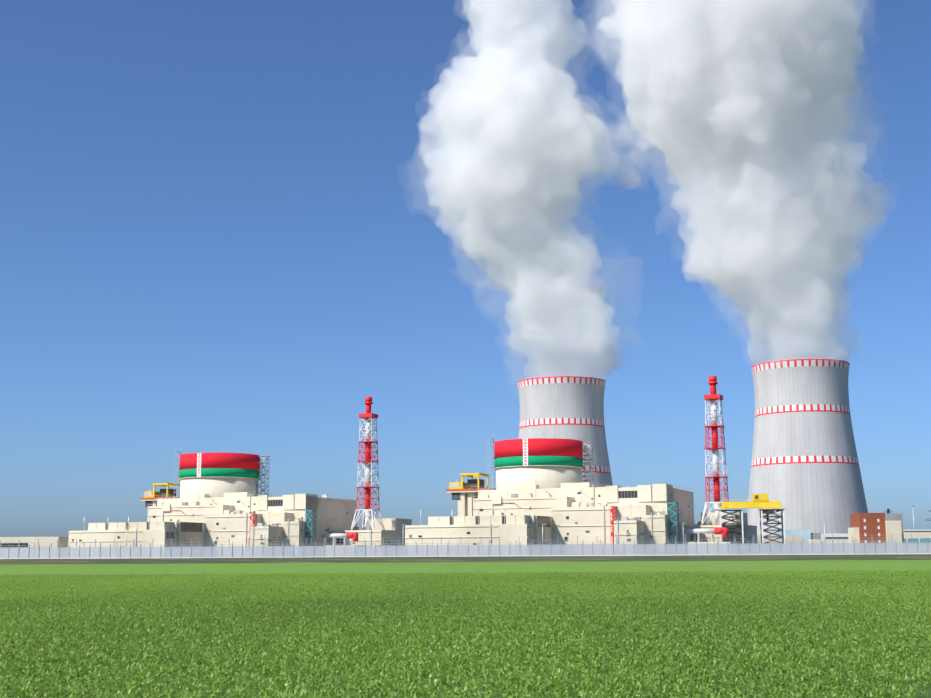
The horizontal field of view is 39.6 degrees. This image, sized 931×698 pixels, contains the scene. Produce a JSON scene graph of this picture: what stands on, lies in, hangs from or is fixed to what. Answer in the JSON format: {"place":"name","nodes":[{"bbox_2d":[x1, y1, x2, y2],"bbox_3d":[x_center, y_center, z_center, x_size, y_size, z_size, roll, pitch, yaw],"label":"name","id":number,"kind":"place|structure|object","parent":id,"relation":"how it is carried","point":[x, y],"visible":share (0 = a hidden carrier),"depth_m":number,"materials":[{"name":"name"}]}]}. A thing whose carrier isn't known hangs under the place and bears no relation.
{"place":"outdoors","nodes":[
{"label":"outdoors","id":0,"kind":"place"},
{"bbox_2d":[0,560,930,697],"bbox_3d":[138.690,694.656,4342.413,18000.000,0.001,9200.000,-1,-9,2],"label":"field ground","id":1,"kind":"structure","parent":0,"point":[471,567],"depth_m":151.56,"materials":[{"name":"green plant"}]},
{"bbox_2d":[68,397,411,546],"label":"nuclear reactor building","id":2,"kind":"structure","parent":1,"relation":"on","point":[220,498],"depth_m":772.42,"materials":[{"name":"white paint"}]},
{"bbox_2d":[0,569,930,604],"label":"grass strip","id":3,"kind":"object","parent":1,"relation":"on","point":[28,586],"visible":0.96,"depth_m":66.00,"materials":[{"name":"green plant"}]},
{"bbox_2d":[0,505,930,546],"bbox_3d":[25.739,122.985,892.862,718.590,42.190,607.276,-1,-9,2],"label":"background buildings","id":4,"kind":"structure","parent":1,"relation":"on","point":[868,526],"depth_m":645.87,"materials":[{"name":"white concrete"}]},
{"bbox_2d":[517,376,612,486],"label":"cooling tower","id":5,"kind":"structure","parent":1,"relation":"on","point":[564,407],"depth_m":1212.81,"materials":[{"name":"concrete"}]},
{"bbox_2d":[405,376,757,544],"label":"nuclear reactor building","id":6,"kind":"structure","parent":1,"relation":"on","point":[539,482],"depth_m":685.56,"materials":[{"name":"white paint"}]},
{"bbox_2d":[718,494,785,542],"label":"gantry crane","id":7,"kind":"object","parent":1,"relation":"on","point":[765,504],"visible":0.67,"depth_m":674.07,"materials":[{"name":"yellow metal"}]},
{"bbox_2d":[747,358,867,534],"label":"cooling tower","id":8,"kind":"structure","parent":1,"relation":"on","point":[805,469],"depth_m":1106.06,"materials":[{"name":"concrete"}]},
{"bbox_2d":[0,554,930,564],"bbox_3d":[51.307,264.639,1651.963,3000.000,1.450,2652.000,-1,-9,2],"label":"verge ground","id":9,"kind":"structure","parent":0,"point":[475,559],"depth_m":354.52,"materials":[{"name":"brown soil"}]},
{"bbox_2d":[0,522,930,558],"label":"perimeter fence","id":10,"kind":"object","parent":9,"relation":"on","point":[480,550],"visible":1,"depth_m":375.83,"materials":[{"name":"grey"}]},
{"bbox_2d":[0,0,930,536],"label":"sky","id":11,"kind":"structure","parent":0,"point":[227,226],"materials":[{"name":"blue"}]}
]}

